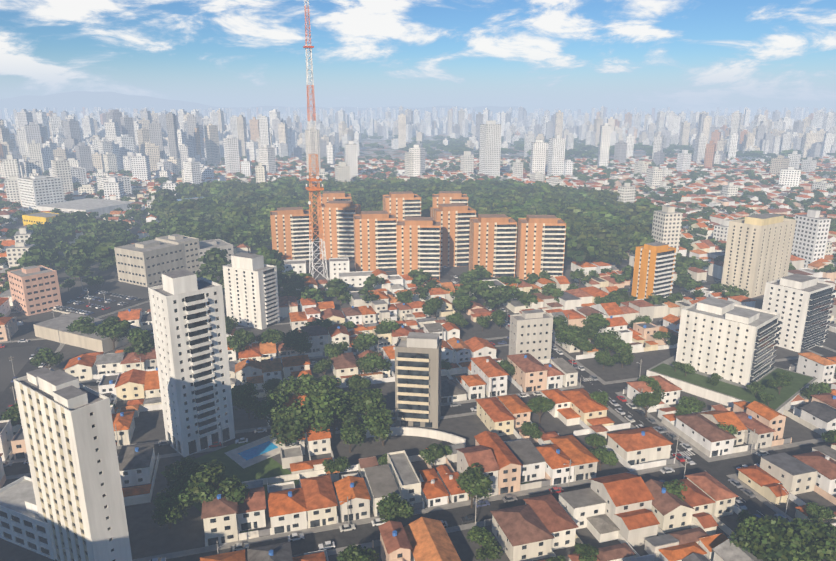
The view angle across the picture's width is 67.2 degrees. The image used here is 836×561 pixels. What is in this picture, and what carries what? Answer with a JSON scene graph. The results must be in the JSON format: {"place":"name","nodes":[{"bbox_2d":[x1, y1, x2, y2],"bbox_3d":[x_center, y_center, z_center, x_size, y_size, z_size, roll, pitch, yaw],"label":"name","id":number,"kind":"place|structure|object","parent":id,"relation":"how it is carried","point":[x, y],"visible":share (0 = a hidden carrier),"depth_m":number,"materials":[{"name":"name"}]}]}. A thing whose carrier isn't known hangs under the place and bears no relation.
{"place":"outdoors","nodes":[
{"label":"outdoors","id":0,"kind":"place"},
{"bbox_2d":[0,91,517,113],"bbox_3d":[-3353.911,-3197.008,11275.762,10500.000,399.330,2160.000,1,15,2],"label":"hills","id":1,"kind":"structure","parent":0,"point":[78,100],"depth_m":11273.28,"materials":[{"name":"blue"}]},
{"bbox_2d":[0,113,821,391],"bbox_3d":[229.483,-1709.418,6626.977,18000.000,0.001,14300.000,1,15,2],"label":"ground","id":2,"kind":"structure","parent":0,"point":[21,356],"depth_m":423.42,"materials":[{"name":"grey concrete"}]},
{"bbox_2d":[0,403,21,426],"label":"tree","id":3,"kind":"object","parent":2,"relation":"on","point":[12,413],"visible":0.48,"depth_m":219.71,"materials":[{"name":"green plant"}]},
{"bbox_2d":[30,348,63,368],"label":"tree","id":4,"kind":"object","parent":2,"relation":"on","point":[48,355],"visible":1,"depth_m":270.55,"materials":[{"name":"green plant"}]},
{"bbox_2d":[66,316,96,334],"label":"tree","id":5,"kind":"object","parent":2,"relation":"on","point":[84,326],"visible":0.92,"depth_m":303.96,"materials":[{"name":"green plant"}]},
{"bbox_2d":[93,316,131,349],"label":"tree","id":6,"kind":"object","parent":2,"relation":"on","point":[113,328],"visible":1,"depth_m":295.20,"materials":[{"name":"green plant"}]},
{"bbox_2d":[123,327,152,354],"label":"tree","id":7,"kind":"object","parent":2,"relation":"on","point":[138,338],"visible":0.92,"depth_m":281.25,"materials":[{"name":"green plant"}]},
{"bbox_2d":[149,338,154,346],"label":"tree","id":8,"kind":"object","parent":2,"relation":"on","point":[151,340],"visible":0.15,"depth_m":290.86,"materials":[{"name":"green plant"}]},
{"bbox_2d":[151,486,192,528],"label":"tree","id":9,"kind":"object","parent":2,"relation":"on","point":[165,512],"visible":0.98,"depth_m":168.41,"materials":[{"name":"green plant"}]},
{"bbox_2d":[164,455,199,485],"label":"tree","id":10,"kind":"object","parent":2,"relation":"on","point":[174,469],"visible":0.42,"depth_m":184.19,"materials":[{"name":"green plant"}]},
{"bbox_2d":[168,459,225,508],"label":"tree","id":11,"kind":"object","parent":2,"relation":"on","point":[206,475],"visible":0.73,"depth_m":174.69,"materials":[{"name":"green plant"}]},
{"bbox_2d":[198,476,249,504],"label":"tree","id":12,"kind":"object","parent":2,"relation":"on","point":[229,488],"visible":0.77,"depth_m":170.70,"materials":[{"name":"green plant"}]},
{"bbox_2d":[225,316,237,334],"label":"tree","id":13,"kind":"object","parent":2,"relation":"on","point":[230,324],"visible":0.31,"depth_m":311.29,"materials":[{"name":"green plant"}]},
{"bbox_2d":[227,329,255,352],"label":"tree","id":14,"kind":"object","parent":2,"relation":"on","point":[239,340],"visible":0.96,"depth_m":284.42,"materials":[{"name":"green plant"}]},
{"bbox_2d":[231,381,259,418],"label":"tree","id":15,"kind":"object","parent":2,"relation":"on","point":[242,396],"visible":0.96,"depth_m":227.35,"materials":[{"name":"green plant"}]},
{"bbox_2d":[256,328,284,343],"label":"tree","id":16,"kind":"object","parent":2,"relation":"on","point":[269,335],"visible":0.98,"depth_m":292.06,"materials":[{"name":"green plant"}]},
{"bbox_2d":[251,392,292,434],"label":"tree","id":17,"kind":"object","parent":2,"relation":"on","point":[273,407],"visible":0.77,"depth_m":218.72,"materials":[{"name":"green plant"}]},
{"bbox_2d":[262,378,284,393],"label":"tree","id":18,"kind":"object","parent":2,"relation":"on","point":[272,384],"visible":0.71,"depth_m":246.97,"materials":[{"name":"green plant"}]},
{"bbox_2d":[261,373,315,401],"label":"tree","id":19,"kind":"object","parent":2,"relation":"on","point":[305,385],"visible":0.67,"depth_m":232.29,"materials":[{"name":"green plant"}]},
{"bbox_2d":[281,329,311,353],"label":"tree","id":20,"kind":"object","parent":2,"relation":"on","point":[296,340],"visible":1,"depth_m":284.68,"materials":[{"name":"green plant"}]},
{"bbox_2d":[269,391,335,446],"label":"tree","id":21,"kind":"object","parent":2,"relation":"on","point":[293,426],"visible":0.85,"depth_m":206.99,"materials":[{"name":"green plant"}]},
{"bbox_2d":[303,0,329,279],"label":"radio tower","id":22,"kind":"structure","parent":2,"relation":"on","point":[317,179],"depth_m":405.65,"materials":[{"name":"metal"}]},
{"bbox_2d":[303,317,332,330],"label":"tree","id":23,"kind":"object","parent":2,"relation":"on","point":[325,323],"visible":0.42,"depth_m":306.56,"materials":[{"name":"green plant"}]},
{"bbox_2d":[313,359,332,374],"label":"tree","id":24,"kind":"object","parent":2,"relation":"on","point":[320,366],"visible":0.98,"depth_m":265.69,"materials":[{"name":"green plant"}]},
{"bbox_2d":[306,374,344,398],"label":"tree","id":25,"kind":"object","parent":2,"relation":"on","point":[329,387],"visible":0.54,"depth_m":231.64,"materials":[{"name":"green plant"}]},
{"bbox_2d":[308,394,359,438],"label":"tree","id":26,"kind":"object","parent":2,"relation":"on","point":[323,419],"visible":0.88,"depth_m":214.59,"materials":[{"name":"green plant"}]},
{"bbox_2d":[323,341,348,357],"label":"tree","id":27,"kind":"object","parent":2,"relation":"on","point":[334,349],"visible":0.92,"depth_m":275.61,"materials":[{"name":"green plant"}]},
{"bbox_2d":[322,456,350,473],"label":"tree","id":28,"kind":"object","parent":2,"relation":"on","point":[340,464],"visible":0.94,"depth_m":194.50,"materials":[{"name":"green plant"}]},
{"bbox_2d":[340,321,355,329],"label":"tree","id":29,"kind":"object","parent":2,"relation":"on","point":[350,324],"visible":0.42,"depth_m":317.11,"materials":[{"name":"green plant"}]},
{"bbox_2d":[340,420,366,452],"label":"tree","id":30,"kind":"object","parent":2,"relation":"on","point":[353,433],"visible":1,"depth_m":206.24,"materials":[{"name":"green plant"}]},
{"bbox_2d":[336,543,378,560],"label":"tree","id":31,"kind":"object","parent":2,"relation":"on","point":[353,553],"visible":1,"depth_m":149.62,"materials":[{"name":"green plant"}]},
{"bbox_2d":[346,374,370,392],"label":"tree","id":32,"kind":"object","parent":2,"relation":"on","point":[357,383],"visible":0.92,"depth_m":246.06,"materials":[{"name":"green plant"}]},
{"bbox_2d":[343,388,385,415],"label":"tree","id":33,"kind":"object","parent":2,"relation":"on","point":[366,401],"visible":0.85,"depth_m":223.22,"materials":[{"name":"green plant"}]},
{"bbox_2d":[351,331,379,351],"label":"tree","id":34,"kind":"object","parent":2,"relation":"on","point":[360,342],"visible":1,"depth_m":286.37,"materials":[{"name":"green plant"}]},
{"bbox_2d":[356,351,391,373],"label":"tree","id":35,"kind":"object","parent":2,"relation":"on","point":[369,363],"visible":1,"depth_m":262.83,"materials":[{"name":"green plant"}]},
{"bbox_2d":[360,407,393,445],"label":"tree","id":36,"kind":"object","parent":2,"relation":"on","point":[375,422],"visible":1,"depth_m":209.05,"materials":[{"name":"green plant"}]},
{"bbox_2d":[377,453,387,464],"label":"tree","id":37,"kind":"object","parent":2,"relation":"on","point":[382,460],"visible":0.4,"depth_m":197.48,"materials":[{"name":"green plant"}]},
{"bbox_2d":[374,318,400,333],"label":"tree","id":38,"kind":"object","parent":2,"relation":"on","point":[383,327],"visible":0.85,"depth_m":304.43,"materials":[{"name":"green plant"}]},
{"bbox_2d":[376,492,413,522],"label":"tree","id":39,"kind":"object","parent":2,"relation":"on","point":[393,507],"visible":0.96,"depth_m":168.00,"materials":[{"name":"green plant"}]},
{"bbox_2d":[395,290,413,302],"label":"tree","id":40,"kind":"object","parent":2,"relation":"on","point":[405,297],"visible":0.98,"depth_m":353.35,"materials":[{"name":"green plant"}]},
{"bbox_2d":[0,166,835,560],"bbox_3d":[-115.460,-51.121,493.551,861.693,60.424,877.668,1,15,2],"label":"city","id":41,"kind":"object","parent":2,"relation":"on","point":[82,490],"visible":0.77,"depth_m":219.96,"materials":[{"name":"tile"}]},
{"bbox_2d":[671,361,680,371],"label":"tree","id":42,"kind":"object","parent":41,"relation":"on","point":[676,364],"visible":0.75,"depth_m":263.15,"materials":[{"name":"green plant"}]},
{"bbox_2d":[706,373,721,385],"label":"tree","id":43,"kind":"object","parent":41,"relation":"on","point":[715,377],"visible":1,"depth_m":249.86,"materials":[{"name":"green plant"}]},
{"bbox_2d":[746,381,765,396],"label":"tree","id":44,"kind":"object","parent":41,"relation":"on","point":[755,387],"visible":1,"depth_m":239.82,"materials":[{"name":"green plant"}]},
{"bbox_2d":[759,392,776,405],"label":"tree","id":45,"kind":"object","parent":41,"relation":"on","point":[764,397],"visible":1,"depth_m":234.10,"materials":[{"name":"green plant"}]},
{"bbox_2d":[766,377,791,393],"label":"tree","id":46,"kind":"object","parent":41,"relation":"on","point":[777,382],"visible":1,"depth_m":243.73,"materials":[{"name":"green plant"}]},
{"bbox_2d":[776,371,793,380],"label":"tree","id":47,"kind":"object","parent":41,"relation":"on","point":[784,374],"visible":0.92,"depth_m":253.15,"materials":[{"name":"green plant"}]},
{"bbox_2d":[0,155,835,309],"bbox_3d":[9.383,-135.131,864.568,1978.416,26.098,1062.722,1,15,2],"label":"trees","id":48,"kind":"object","parent":2,"relation":"on","point":[605,225],"visible":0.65,"depth_m":553.88,"materials":[{"name":"green plant"}]},
{"bbox_2d":[0,140,835,331],"bbox_3d":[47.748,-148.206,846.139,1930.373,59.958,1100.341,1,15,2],"label":"city","id":49,"kind":"object","parent":2,"relation":"on","point":[814,243],"visible":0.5,"depth_m":693.08,"materials":[{"name":"concrete"}]},
{"bbox_2d":[0,106,835,187],"bbox_3d":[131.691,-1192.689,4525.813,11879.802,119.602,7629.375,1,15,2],"label":"skyline","id":50,"kind":"structure","parent":2,"relation":"on","point":[175,141],"depth_m":1452.83,"materials":[{"name":"concrete"}]},
{"bbox_2d":[419,443,443,467],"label":"tree","id":51,"kind":"object","parent":2,"relation":"on","point":[433,453],"visible":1,"depth_m":198.42,"materials":[{"name":"green plant"}]},
{"bbox_2d":[422,297,442,317],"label":"tree","id":52,"kind":"object","parent":2,"relation":"on","point":[431,306],"visible":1,"depth_m":335.87,"materials":[{"name":"green plant"}]},
{"bbox_2d":[427,443,452,454],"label":"tree","id":53,"kind":"object","parent":2,"relation":"on","point":[446,449],"visible":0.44,"depth_m":204.02,"materials":[{"name":"green plant"}]},
{"bbox_2d":[441,359,451,369],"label":"tree","id":54,"kind":"object","parent":2,"relation":"on","point":[445,364],"visible":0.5,"depth_m":270.07,"materials":[{"name":"green plant"}]},
{"bbox_2d":[446,311,467,326],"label":"tree","id":55,"kind":"object","parent":2,"relation":"on","point":[456,318],"visible":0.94,"depth_m":317.94,"materials":[{"name":"green plant"}]},
{"bbox_2d":[452,296,467,311],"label":"tree","id":56,"kind":"object","parent":2,"relation":"on","point":[459,304],"visible":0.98,"depth_m":344.21,"materials":[{"name":"green plant"}]},
{"bbox_2d":[462,296,472,313],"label":"tree","id":57,"kind":"object","parent":2,"relation":"on","point":[468,303],"visible":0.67,"depth_m":346.50,"materials":[{"name":"green plant"}]},
{"bbox_2d":[456,463,491,507],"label":"tree","id":58,"kind":"object","parent":2,"relation":"on","point":[474,482],"visible":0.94,"depth_m":177.68,"materials":[{"name":"green plant"}]},
{"bbox_2d":[476,315,491,331],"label":"tree","id":59,"kind":"object","parent":2,"relation":"on","point":[482,321],"visible":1,"depth_m":321.69,"materials":[{"name":"green plant"}]},
{"bbox_2d":[466,525,503,560],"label":"tree","id":60,"kind":"object","parent":2,"relation":"on","point":[491,550],"visible":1,"depth_m":158.06,"materials":[{"name":"green plant"}]},
{"bbox_2d":[490,309,506,328],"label":"tree","id":61,"kind":"object","parent":2,"relation":"on","point":[498,316],"visible":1,"depth_m":324.45,"materials":[{"name":"green plant"}]},
{"bbox_2d":[497,359,514,375],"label":"tree","id":62,"kind":"object","parent":2,"relation":"on","point":[507,367],"visible":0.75,"depth_m":262.33,"materials":[{"name":"green plant"}]},
{"bbox_2d":[520,422,542,438],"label":"tree","id":63,"kind":"object","parent":2,"relation":"on","point":[532,430],"visible":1,"depth_m":215.57,"materials":[{"name":"green plant"}]},
{"bbox_2d":[525,396,554,422],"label":"tree","id":64,"kind":"object","parent":2,"relation":"on","point":[536,405],"visible":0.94,"depth_m":228.66,"materials":[{"name":"green plant"}]},
{"bbox_2d":[246,120,835,157],"bbox_3d":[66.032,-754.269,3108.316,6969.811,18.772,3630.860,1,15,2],"label":"trees","id":65,"kind":"object","parent":2,"relation":"on","point":[455,146],"visible":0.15,"depth_m":1546.54,"materials":[{"name":"green plant"}]},
{"bbox_2d":[545,555,566,560],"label":"tree","id":66,"kind":"object","parent":2,"relation":"on","point":[562,558],"visible":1,"depth_m":154.60,"materials":[{"name":"green plant"}]},
{"bbox_2d":[553,315,569,328],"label":"tree","id":67,"kind":"object","parent":2,"relation":"on","point":[558,322],"visible":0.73,"depth_m":308.77,"materials":[{"name":"green plant"}]},
{"bbox_2d":[554,324,589,346],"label":"tree","id":68,"kind":"object","parent":2,"relation":"on","point":[565,334],"visible":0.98,"depth_m":290.96,"materials":[{"name":"green plant"}]},
{"bbox_2d":[574,342,594,354],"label":"tree","id":69,"kind":"object","parent":2,"relation":"on","point":[587,347],"visible":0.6,"depth_m":288.28,"materials":[{"name":"green plant"}]},
{"bbox_2d":[573,543,598,560],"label":"tree","id":70,"kind":"object","parent":2,"relation":"on","point":[587,551],"visible":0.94,"depth_m":156.94,"materials":[{"name":"green plant"}]},
{"bbox_2d":[574,313,609,342],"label":"tree","id":71,"kind":"object","parent":2,"relation":"on","point":[592,322],"visible":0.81,"depth_m":301.53,"materials":[{"name":"green plant"}]},
{"bbox_2d":[584,433,606,449],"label":"tree","id":72,"kind":"object","parent":2,"relation":"on","point":[595,440],"visible":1,"depth_m":207.76,"materials":[{"name":"green plant"}]},
{"bbox_2d":[589,391,608,406],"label":"tree","id":73,"kind":"object","parent":2,"relation":"on","point":[601,397],"visible":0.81,"depth_m":233.82,"materials":[{"name":"green plant"}]},
{"bbox_2d":[594,296,610,303],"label":"tree","id":74,"kind":"object","parent":2,"relation":"on","point":[599,300],"visible":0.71,"depth_m":349.89,"materials":[{"name":"green plant"}]},
{"bbox_2d":[588,447,617,470],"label":"tree","id":75,"kind":"object","parent":2,"relation":"on","point":[604,456],"visible":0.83,"depth_m":197.03,"materials":[{"name":"green plant"}]},
{"bbox_2d":[594,350,615,369],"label":"tree","id":76,"kind":"object","parent":2,"relation":"on","point":[604,357],"visible":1,"depth_m":273.54,"materials":[{"name":"green plant"}]},
{"bbox_2d":[593,329,620,353],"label":"tree","id":77,"kind":"object","parent":2,"relation":"on","point":[605,340],"visible":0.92,"depth_m":284.38,"materials":[{"name":"green plant"}]},
{"bbox_2d":[612,340,634,367],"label":"tree","id":78,"kind":"object","parent":2,"relation":"on","point":[626,354],"visible":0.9,"depth_m":275.09,"materials":[{"name":"green plant"}]},
{"bbox_2d":[628,315,651,327],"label":"tree","id":79,"kind":"object","parent":2,"relation":"on","point":[646,319],"visible":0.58,"depth_m":320.24,"materials":[{"name":"green plant"}]},
{"bbox_2d":[632,391,660,416],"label":"tree","id":80,"kind":"object","parent":2,"relation":"on","point":[644,399],"visible":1,"depth_m":233.58,"materials":[{"name":"green plant"}]},
{"bbox_2d":[637,374,665,398],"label":"tree","id":81,"kind":"object","parent":2,"relation":"on","point":[653,383],"visible":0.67,"depth_m":243.44,"materials":[{"name":"green plant"}]},
{"bbox_2d":[653,331,677,344],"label":"tree","id":82,"kind":"object","parent":2,"relation":"on","point":[671,337],"visible":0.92,"depth_m":301.87,"materials":[{"name":"green plant"}]},
{"bbox_2d":[662,479,687,500],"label":"tree","id":83,"kind":"object","parent":2,"relation":"on","point":[674,488],"visible":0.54,"depth_m":177.88,"materials":[{"name":"green plant"}]},
{"bbox_2d":[674,402,699,415],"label":"tree","id":84,"kind":"object","parent":2,"relation":"on","point":[684,409],"visible":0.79,"depth_m":228.49,"materials":[{"name":"green plant"}]},
{"bbox_2d":[679,363,696,375],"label":"tree","id":85,"kind":"object","parent":2,"relation":"on","point":[688,368],"visible":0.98,"depth_m":257.38,"materials":[{"name":"green plant"}]},
{"bbox_2d":[679,396,705,412],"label":"tree","id":86,"kind":"object","parent":2,"relation":"on","point":[687,400],"visible":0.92,"depth_m":234.76,"materials":[{"name":"green plant"}]},
{"bbox_2d":[716,422,737,435],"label":"tree","id":87,"kind":"object","parent":2,"relation":"on","point":[731,429],"visible":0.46,"depth_m":212.83,"materials":[{"name":"green plant"}]},
{"bbox_2d":[736,509,757,523],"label":"tree","id":88,"kind":"object","parent":2,"relation":"on","point":[742,514],"visible":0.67,"depth_m":171.36,"materials":[{"name":"green plant"}]},
{"bbox_2d":[729,516,771,559],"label":"tree","id":89,"kind":"object","parent":2,"relation":"on","point":[743,530],"visible":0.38,"depth_m":155.53,"materials":[{"name":"green plant"}]},
{"bbox_2d":[743,515,816,560],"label":"tree","id":90,"kind":"object","parent":2,"relation":"on","point":[786,542],"visible":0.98,"depth_m":149.53,"materials":[{"name":"green plant"}]},
{"bbox_2d":[790,518,835,560],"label":"tree","id":91,"kind":"object","parent":2,"relation":"on","point":[824,534],"visible":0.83,"depth_m":151.30,"materials":[{"name":"green plant"}]},
{"bbox_2d":[800,382,831,398],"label":"tree","id":92,"kind":"object","parent":2,"relation":"on","point":[821,387],"visible":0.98,"depth_m":242.41,"materials":[{"name":"green plant"}]},
{"bbox_2d":[805,502,835,523],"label":"tree","id":93,"kind":"object","parent":2,"relation":"on","point":[819,512],"visible":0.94,"depth_m":170.99,"materials":[{"name":"green plant"}]},
{"bbox_2d":[821,429,835,443],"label":"tree","id":94,"kind":"object","parent":2,"relation":"on","point":[829,436],"visible":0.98,"depth_m":209.75,"materials":[{"name":"green plant"}]},
{"bbox_2d":[0,153,835,560],"bbox_3d":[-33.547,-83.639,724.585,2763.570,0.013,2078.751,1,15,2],"label":"roads","id":95,"kind":"structure","parent":0,"point":[452,517],"depth_m":207.59,"materials":[{"name":"grey asphalt"}]},
{"bbox_2d":[0,0,835,112],"label":"sky","id":96,"kind":"structure","parent":0,"point":[585,55],"materials":[{"name":"blue"}]}
]}

